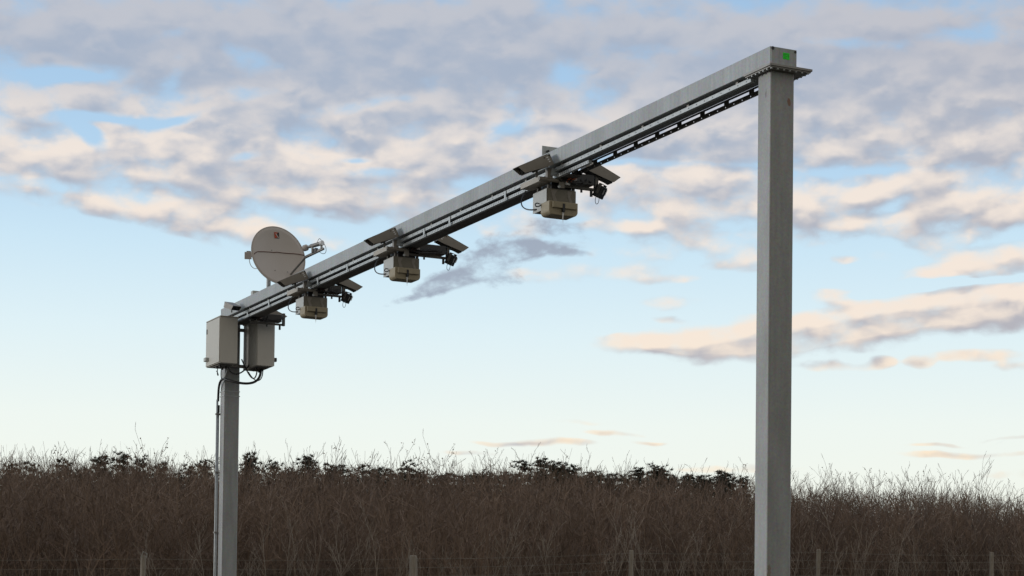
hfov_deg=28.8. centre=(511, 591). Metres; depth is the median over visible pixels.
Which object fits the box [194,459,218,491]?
young pine
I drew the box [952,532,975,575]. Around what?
bare sapling
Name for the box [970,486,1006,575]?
bare sapling
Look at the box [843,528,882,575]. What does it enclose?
bare sapling
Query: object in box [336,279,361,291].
surveillance camera
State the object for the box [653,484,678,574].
bare sapling
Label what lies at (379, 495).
bare sapling
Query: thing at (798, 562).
bare sapling
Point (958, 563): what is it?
bare sapling
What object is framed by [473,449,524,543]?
bare sapling
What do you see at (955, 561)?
bare sapling
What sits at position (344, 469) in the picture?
young pine
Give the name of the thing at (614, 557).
bare sapling
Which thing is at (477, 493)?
bare sapling
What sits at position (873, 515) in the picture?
bare sapling
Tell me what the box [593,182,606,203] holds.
infrared floodlight
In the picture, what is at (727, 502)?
bare sapling
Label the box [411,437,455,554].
bare sapling
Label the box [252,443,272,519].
bare sapling
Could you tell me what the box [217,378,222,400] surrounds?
cable
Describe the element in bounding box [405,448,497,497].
bare sapling
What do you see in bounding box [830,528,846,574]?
bare sapling
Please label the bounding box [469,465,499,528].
bare sapling
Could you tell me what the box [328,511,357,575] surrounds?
bare sapling
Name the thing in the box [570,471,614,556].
bare sapling
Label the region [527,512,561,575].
bare sapling
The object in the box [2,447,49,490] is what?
bare sapling
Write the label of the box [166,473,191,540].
young pine
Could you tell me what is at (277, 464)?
young pine
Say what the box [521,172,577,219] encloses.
laser scanner
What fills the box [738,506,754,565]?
bare sapling
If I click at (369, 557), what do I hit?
bare sapling
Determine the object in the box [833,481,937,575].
bare sapling
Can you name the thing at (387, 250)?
mounting bracket
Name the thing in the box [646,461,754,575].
bare sapling
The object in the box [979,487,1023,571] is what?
bare sapling
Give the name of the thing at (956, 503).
bare sapling
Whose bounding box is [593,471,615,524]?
young pine
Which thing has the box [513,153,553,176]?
surveillance camera
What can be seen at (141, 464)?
young pine
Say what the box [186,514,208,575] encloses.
bare sapling
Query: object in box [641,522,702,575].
bare sapling
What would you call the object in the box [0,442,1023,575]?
thicket
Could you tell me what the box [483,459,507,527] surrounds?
bare sapling
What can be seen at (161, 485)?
bare sapling
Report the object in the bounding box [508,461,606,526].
bare sapling
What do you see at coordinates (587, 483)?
young pine
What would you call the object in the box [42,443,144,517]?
bare sapling
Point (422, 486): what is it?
young pine
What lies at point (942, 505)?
bare sapling
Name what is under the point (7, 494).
bare sapling
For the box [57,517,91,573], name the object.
bare sapling
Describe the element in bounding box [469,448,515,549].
bare sapling
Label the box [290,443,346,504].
bare sapling
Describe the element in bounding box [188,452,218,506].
bare sapling
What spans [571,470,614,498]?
young pine
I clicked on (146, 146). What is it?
sky
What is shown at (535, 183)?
mounting bracket
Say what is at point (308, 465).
young pine
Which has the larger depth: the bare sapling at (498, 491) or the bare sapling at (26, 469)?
the bare sapling at (26, 469)
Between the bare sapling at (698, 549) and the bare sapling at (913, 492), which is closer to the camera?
the bare sapling at (698, 549)
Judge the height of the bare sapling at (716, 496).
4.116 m
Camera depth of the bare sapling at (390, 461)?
58.22 m
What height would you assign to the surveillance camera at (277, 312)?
0.270 m
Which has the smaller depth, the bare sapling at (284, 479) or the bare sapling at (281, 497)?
the bare sapling at (281, 497)
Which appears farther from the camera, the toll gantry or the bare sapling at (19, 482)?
the bare sapling at (19, 482)
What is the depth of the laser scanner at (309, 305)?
30.46 m
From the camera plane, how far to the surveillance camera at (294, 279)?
30.24 m
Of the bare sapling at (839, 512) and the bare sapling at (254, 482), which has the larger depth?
the bare sapling at (254, 482)
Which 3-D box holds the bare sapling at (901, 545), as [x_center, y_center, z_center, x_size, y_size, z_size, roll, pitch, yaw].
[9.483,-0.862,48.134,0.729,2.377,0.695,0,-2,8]
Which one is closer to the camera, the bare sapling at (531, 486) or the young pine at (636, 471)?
the bare sapling at (531, 486)
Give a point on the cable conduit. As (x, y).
(216, 472)
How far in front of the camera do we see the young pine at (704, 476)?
63.00 m
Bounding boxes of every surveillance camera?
[224,302,240,312]
[270,311,286,317]
[276,270,307,287]
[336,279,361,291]
[364,227,398,246]
[434,235,468,253]
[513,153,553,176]
[580,162,620,184]
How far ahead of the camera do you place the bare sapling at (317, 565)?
42.24 m
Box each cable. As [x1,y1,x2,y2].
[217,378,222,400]
[223,369,261,384]
[227,365,248,374]
[241,359,257,378]
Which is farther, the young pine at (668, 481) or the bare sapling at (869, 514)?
the young pine at (668, 481)
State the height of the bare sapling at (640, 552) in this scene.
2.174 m
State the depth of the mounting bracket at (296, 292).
30.43 m
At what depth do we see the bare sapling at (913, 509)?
53.06 m
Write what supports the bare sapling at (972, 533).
on the ground
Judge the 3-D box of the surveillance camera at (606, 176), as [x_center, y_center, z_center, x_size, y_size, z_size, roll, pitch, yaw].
[1.036,-4.908,23.431,0.468,0.270,0.144,1,-2,-26]
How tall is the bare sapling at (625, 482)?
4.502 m
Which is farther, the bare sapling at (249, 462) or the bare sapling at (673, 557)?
the bare sapling at (249, 462)
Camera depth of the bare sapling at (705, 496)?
56.42 m
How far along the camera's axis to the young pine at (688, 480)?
68.42 m
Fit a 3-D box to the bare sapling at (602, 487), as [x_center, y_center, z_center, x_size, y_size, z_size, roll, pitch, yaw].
[2.981,-1.689,59.078,3.078,4.332,1.640,1,-2,-12]
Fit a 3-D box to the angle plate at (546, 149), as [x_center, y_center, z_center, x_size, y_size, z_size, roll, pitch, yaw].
[0.493,-5.127,24.010,0.250,0.455,0.106,1,-2,-26]
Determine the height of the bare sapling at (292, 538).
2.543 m
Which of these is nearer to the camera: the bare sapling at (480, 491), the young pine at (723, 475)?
the bare sapling at (480, 491)
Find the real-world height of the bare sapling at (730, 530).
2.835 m
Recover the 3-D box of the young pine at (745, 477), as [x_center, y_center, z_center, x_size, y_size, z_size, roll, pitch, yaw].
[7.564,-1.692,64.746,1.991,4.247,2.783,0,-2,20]
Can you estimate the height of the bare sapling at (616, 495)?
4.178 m
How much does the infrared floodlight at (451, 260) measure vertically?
0.245 m
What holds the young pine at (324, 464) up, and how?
on the ground
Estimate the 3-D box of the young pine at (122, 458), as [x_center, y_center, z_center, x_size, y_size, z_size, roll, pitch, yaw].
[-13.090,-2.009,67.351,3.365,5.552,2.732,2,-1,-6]
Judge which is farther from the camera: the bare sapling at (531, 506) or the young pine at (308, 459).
the young pine at (308, 459)
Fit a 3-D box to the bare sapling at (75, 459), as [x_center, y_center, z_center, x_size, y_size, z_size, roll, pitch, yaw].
[-13.827,-1.975,61.332,3.813,5.446,2.075,0,-2,24]
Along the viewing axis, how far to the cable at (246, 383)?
33.67 m
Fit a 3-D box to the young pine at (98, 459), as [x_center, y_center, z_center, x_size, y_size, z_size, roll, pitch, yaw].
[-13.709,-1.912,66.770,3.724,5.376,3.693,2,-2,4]
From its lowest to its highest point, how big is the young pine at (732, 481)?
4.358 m
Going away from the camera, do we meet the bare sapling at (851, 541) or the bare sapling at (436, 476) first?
the bare sapling at (851, 541)
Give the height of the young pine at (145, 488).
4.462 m
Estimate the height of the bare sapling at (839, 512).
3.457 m
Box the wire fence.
[15,549,1023,575]
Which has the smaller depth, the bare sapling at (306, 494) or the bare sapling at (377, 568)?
the bare sapling at (377, 568)
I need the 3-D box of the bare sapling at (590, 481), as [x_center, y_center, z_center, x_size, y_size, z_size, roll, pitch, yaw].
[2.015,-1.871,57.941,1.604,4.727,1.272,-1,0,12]
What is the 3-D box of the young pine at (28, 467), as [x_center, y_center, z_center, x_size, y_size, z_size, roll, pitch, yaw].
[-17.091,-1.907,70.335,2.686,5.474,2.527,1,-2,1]
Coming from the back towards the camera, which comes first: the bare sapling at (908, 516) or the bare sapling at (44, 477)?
the bare sapling at (44, 477)
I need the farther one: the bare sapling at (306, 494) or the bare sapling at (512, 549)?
the bare sapling at (306, 494)
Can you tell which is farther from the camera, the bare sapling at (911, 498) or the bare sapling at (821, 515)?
the bare sapling at (911, 498)
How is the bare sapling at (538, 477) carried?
on the ground
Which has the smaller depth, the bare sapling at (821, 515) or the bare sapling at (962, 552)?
the bare sapling at (962, 552)
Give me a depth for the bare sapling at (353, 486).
58.06 m
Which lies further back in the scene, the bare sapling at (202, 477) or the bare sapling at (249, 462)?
the bare sapling at (249, 462)
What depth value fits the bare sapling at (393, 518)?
50.48 m
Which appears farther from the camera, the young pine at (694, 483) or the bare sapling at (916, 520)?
the young pine at (694, 483)
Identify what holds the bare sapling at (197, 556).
on the ground
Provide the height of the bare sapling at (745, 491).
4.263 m
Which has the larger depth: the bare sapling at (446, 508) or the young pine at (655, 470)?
the young pine at (655, 470)
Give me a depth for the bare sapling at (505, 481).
49.54 m
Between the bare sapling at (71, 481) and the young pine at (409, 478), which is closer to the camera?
the bare sapling at (71, 481)
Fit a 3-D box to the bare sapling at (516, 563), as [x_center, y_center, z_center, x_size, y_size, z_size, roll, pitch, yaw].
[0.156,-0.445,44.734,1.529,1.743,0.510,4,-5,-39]
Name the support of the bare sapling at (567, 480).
on the ground
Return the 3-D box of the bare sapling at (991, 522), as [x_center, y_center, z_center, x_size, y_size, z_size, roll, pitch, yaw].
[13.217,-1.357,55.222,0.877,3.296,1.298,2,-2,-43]
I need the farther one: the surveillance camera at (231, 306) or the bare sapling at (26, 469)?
the bare sapling at (26, 469)
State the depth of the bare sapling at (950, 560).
50.24 m
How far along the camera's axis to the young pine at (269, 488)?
65.04 m
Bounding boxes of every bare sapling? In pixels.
[0,460,21,574]
[2,446,68,549]
[2,447,38,505]
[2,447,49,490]
[6,453,47,538]
[19,449,66,565]
[30,439,122,551]
[38,448,85,541]
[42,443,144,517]
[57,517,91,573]
[81,447,111,510]
[87,450,165,554]
[91,440,163,535]
[93,451,196,564]
[127,423,168,521]
[128,455,183,573]
[132,520,153,575]
[178,532,209,574]
[183,456,291,540]
[184,454,213,521]
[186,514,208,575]
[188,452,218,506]
[189,458,290,500]
[192,461,314,573]
[236,537,261,575]
[238,459,306,558]
[238,546,262,575]
[240,442,262,504]
[251,515,274,575]
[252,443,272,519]
[260,464,298,549]
[269,462,309,509]
[278,497,309,572]
[282,516,302,575]
[285,440,325,555]
[286,453,322,564]
[290,442,335,509]
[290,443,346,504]
[302,515,333,575]
[318,438,414,518]
[323,517,344,575]
[328,461,375,505]
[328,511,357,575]
[328,544,361,575]
[340,508,372,575]
[356,501,387,575]
[357,460,415,575]
[359,471,398,566]
[359,527,378,574]
[389,458,414,524]
[398,462,431,542]
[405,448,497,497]
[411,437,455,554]
[430,465,466,575]
[432,458,475,544]
[453,463,494,555]
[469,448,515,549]
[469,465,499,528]
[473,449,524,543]
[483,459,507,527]
[485,459,521,575]
[489,466,573,520]
[489,535,539,575]
[503,522,529,575]
[508,457,552,569]
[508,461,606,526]
[511,447,561,546]
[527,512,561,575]
[542,456,643,503]
[560,445,604,537]
[563,539,621,575]
[564,459,666,538]
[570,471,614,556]
[589,525,628,575]
[595,461,636,541]
[603,497,651,575]
[603,504,644,575]
[604,450,657,528]
[620,467,688,572]
[625,515,656,575]
[629,475,730,524]
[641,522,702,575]
[642,471,687,573]
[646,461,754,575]
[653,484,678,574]
[683,519,716,575]
[685,459,725,558]
[706,471,727,543]
[711,491,748,573]
[714,466,754,546]
[721,458,754,535]
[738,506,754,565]
[790,467,843,575]
[790,476,854,572]
[790,538,813,575]
[791,477,836,555]
[800,464,829,520]
[809,494,877,575]
[814,469,856,528]
[815,481,874,568]
[818,465,843,524]
[820,473,860,575]
[821,454,859,534]
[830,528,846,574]
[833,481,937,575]
[835,471,946,574]
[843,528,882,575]
[844,477,880,565]
[853,469,885,535]
[859,481,894,573]
[860,464,946,573]
[865,470,918,512]
[876,471,950,575]
[881,527,921,575]
[885,471,975,559]
[887,483,951,575]
[888,538,902,572]
[891,507,920,575]
[892,467,933,555]
[893,478,941,573]
[896,535,934,575]
[910,475,992,573]
[917,469,945,525]
[934,474,975,537]
[935,540,953,575]
[936,451,1005,569]
[938,477,972,548]
[941,538,967,575]
[943,529,975,575]
[948,491,990,566]
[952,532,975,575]
[953,485,1023,564]
[953,490,979,570]
[967,482,1011,575]
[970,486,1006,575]
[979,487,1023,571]
[990,530,1016,575]
[991,485,1022,572]
[994,541,1007,574]
[999,482,1022,536]
[1008,479,1023,542]
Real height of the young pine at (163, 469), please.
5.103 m
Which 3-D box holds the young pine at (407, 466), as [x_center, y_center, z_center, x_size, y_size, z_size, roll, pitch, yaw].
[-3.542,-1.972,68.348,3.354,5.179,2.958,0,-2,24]
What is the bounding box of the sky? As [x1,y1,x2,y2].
[0,0,1023,537]
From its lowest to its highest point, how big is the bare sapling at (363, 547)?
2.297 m
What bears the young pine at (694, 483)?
on the ground
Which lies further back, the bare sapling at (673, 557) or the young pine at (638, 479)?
the young pine at (638, 479)
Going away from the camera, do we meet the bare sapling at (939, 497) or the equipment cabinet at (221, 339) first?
the equipment cabinet at (221, 339)
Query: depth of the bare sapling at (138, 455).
58.79 m
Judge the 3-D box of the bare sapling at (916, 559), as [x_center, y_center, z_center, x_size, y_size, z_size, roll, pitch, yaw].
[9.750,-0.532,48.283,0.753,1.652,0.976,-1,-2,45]
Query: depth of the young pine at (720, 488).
63.88 m
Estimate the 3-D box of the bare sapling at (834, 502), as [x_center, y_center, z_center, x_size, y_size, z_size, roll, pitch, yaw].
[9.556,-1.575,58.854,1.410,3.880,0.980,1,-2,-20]
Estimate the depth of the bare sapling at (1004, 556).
50.78 m
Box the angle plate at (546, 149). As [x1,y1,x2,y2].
[542,146,556,154]
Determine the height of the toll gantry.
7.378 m
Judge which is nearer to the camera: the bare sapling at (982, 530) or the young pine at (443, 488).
the bare sapling at (982, 530)
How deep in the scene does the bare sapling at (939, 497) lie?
57.11 m
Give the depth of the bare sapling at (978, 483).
55.23 m
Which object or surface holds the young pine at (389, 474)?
on the ground
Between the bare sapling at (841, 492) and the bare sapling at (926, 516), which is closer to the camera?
the bare sapling at (926, 516)
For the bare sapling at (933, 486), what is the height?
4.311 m
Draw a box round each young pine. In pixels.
[0,463,24,532]
[23,461,39,476]
[47,458,72,489]
[89,455,119,488]
[109,449,139,494]
[128,474,164,573]
[133,455,152,476]
[153,461,173,496]
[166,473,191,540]
[177,464,201,488]
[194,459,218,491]
[239,460,264,477]
[240,451,264,493]
[258,459,289,569]
[260,476,279,532]
[271,470,320,567]
[294,454,338,489]
[300,460,328,491]
[323,462,337,480]
[332,464,347,478]
[337,463,391,535]
[368,467,386,497]
[379,467,401,493]
[394,459,419,493]
[401,472,415,488]
[409,474,432,513]
[431,473,455,574]
[452,472,485,509]
[507,459,533,484]
[523,457,549,496]
[530,459,589,544]
[540,463,583,548]
[543,466,571,511]
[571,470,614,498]
[572,471,596,512]
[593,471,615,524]
[596,472,630,503]
[612,474,652,534]
[627,466,650,492]
[637,461,687,511]
[647,467,684,514]
[665,476,681,499]
[680,472,706,501]
[682,474,725,551]
[683,476,712,507]
[705,476,744,527]
[708,469,735,497]
[727,476,749,496]
[730,475,750,505]
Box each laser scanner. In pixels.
[288,291,327,319]
[374,250,419,282]
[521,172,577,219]
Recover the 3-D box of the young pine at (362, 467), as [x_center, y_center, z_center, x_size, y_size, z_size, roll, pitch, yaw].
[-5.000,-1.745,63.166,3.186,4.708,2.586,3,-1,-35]
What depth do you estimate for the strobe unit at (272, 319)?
33.31 m
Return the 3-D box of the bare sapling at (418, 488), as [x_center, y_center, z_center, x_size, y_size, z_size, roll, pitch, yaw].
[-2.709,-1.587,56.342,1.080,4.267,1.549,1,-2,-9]
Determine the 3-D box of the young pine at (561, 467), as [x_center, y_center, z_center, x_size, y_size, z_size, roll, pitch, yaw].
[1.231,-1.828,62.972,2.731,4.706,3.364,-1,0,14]
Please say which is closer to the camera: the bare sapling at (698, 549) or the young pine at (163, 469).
the bare sapling at (698, 549)
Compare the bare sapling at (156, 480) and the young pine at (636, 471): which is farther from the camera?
the young pine at (636, 471)
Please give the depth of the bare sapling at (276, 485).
56.90 m
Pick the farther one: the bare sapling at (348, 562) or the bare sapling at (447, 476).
the bare sapling at (447, 476)
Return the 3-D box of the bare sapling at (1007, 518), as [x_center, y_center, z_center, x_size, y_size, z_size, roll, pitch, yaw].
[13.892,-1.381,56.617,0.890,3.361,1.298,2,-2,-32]
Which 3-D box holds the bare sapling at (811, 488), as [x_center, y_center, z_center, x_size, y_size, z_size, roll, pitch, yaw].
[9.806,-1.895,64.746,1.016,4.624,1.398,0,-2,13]
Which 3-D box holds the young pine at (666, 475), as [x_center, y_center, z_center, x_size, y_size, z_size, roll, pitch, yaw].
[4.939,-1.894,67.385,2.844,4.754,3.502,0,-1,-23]
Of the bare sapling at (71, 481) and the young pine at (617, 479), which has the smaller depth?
the bare sapling at (71, 481)
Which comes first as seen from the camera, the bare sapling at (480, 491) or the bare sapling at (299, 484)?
the bare sapling at (299, 484)
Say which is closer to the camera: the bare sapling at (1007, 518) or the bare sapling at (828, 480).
the bare sapling at (1007, 518)
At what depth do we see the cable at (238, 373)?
33.54 m
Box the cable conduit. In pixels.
[213,399,219,575]
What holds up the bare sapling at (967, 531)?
on the ground
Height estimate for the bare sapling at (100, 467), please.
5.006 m
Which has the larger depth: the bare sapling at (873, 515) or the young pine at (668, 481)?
the young pine at (668, 481)
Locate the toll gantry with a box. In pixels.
[218,46,812,575]
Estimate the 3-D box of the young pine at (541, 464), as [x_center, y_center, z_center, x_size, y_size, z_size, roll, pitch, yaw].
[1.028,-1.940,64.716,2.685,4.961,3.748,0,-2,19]
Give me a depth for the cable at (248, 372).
33.69 m
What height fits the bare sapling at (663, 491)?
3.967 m
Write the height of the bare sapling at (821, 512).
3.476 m
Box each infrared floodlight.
[341,291,352,307]
[444,252,457,269]
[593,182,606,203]
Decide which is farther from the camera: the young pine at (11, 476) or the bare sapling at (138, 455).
the young pine at (11, 476)
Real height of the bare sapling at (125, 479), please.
4.534 m
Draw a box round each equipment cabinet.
[204,315,238,369]
[243,320,276,372]
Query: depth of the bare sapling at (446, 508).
49.70 m
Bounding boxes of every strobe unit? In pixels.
[248,313,284,329]
[316,285,344,301]
[405,244,449,263]
[558,172,598,196]
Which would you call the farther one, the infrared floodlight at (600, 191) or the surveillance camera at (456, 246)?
the surveillance camera at (456, 246)
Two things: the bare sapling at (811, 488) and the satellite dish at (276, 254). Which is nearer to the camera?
the satellite dish at (276, 254)
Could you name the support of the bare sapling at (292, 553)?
on the ground
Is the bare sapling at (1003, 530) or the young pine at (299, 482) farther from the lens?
the young pine at (299, 482)
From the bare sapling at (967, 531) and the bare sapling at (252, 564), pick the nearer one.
the bare sapling at (252, 564)
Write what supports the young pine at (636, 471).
on the ground
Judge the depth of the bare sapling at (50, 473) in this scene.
53.72 m
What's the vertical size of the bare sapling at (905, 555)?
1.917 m
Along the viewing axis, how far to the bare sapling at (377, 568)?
42.03 m
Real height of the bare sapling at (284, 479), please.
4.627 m
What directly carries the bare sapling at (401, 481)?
on the ground
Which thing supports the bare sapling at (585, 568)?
on the ground
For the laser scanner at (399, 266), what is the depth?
27.29 m
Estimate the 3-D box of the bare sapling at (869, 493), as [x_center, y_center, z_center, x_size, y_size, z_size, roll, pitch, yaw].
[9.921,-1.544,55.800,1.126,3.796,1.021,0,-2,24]
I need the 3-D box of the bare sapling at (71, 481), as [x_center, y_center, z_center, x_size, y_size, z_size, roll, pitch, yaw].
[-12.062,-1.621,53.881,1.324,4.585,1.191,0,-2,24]
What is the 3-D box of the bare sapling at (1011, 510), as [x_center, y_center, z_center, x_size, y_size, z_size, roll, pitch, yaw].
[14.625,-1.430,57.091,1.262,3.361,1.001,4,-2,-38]
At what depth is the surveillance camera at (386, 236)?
27.06 m
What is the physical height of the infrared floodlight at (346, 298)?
0.245 m
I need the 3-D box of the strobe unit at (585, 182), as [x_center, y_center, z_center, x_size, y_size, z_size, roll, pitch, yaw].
[0.739,-4.757,23.287,0.575,0.280,0.192,1,-2,-26]
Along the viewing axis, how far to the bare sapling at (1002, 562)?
50.19 m
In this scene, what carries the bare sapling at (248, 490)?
on the ground
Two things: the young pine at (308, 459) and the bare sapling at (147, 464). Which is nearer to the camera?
the bare sapling at (147, 464)
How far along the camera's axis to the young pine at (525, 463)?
70.49 m
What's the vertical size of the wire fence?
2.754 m
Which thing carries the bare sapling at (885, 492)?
on the ground
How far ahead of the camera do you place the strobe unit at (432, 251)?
27.44 m
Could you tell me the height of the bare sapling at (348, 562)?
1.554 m
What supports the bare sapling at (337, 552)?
on the ground
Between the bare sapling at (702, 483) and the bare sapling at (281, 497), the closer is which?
the bare sapling at (281, 497)
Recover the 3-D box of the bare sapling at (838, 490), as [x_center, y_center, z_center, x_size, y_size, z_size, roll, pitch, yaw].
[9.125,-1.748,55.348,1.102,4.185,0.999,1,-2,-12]
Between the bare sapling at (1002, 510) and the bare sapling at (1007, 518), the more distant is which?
the bare sapling at (1002, 510)
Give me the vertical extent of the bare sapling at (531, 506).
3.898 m
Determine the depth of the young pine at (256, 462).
70.23 m
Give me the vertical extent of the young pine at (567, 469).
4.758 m
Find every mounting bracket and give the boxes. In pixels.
[287,281,317,296]
[374,239,408,256]
[521,168,564,190]
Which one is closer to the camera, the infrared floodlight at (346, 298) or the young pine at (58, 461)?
the infrared floodlight at (346, 298)
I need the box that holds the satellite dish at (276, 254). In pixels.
[244,226,325,287]
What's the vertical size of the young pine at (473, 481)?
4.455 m
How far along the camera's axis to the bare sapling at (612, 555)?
45.91 m
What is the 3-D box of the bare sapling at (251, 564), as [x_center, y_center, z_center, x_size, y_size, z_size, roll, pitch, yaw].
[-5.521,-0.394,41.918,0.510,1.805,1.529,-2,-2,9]
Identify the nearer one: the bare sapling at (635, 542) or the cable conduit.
the cable conduit
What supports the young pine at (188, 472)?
on the ground
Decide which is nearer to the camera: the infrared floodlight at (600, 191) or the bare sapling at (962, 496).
the infrared floodlight at (600, 191)
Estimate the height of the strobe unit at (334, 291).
0.280 m
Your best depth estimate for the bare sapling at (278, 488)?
52.66 m
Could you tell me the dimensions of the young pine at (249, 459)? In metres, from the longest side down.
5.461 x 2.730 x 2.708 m
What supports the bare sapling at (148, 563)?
on the ground
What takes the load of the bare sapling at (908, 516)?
on the ground
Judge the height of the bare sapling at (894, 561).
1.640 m
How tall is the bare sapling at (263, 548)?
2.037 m
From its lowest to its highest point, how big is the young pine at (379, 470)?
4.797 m
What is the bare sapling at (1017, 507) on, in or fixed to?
on the ground
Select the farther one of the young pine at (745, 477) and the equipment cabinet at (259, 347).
the young pine at (745, 477)
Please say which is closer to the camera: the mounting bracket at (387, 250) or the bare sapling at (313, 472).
the mounting bracket at (387, 250)
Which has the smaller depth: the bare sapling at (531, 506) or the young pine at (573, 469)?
the bare sapling at (531, 506)
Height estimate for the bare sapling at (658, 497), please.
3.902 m
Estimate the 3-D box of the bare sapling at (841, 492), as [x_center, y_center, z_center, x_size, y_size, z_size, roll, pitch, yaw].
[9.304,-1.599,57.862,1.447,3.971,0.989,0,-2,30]
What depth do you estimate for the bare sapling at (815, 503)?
54.74 m

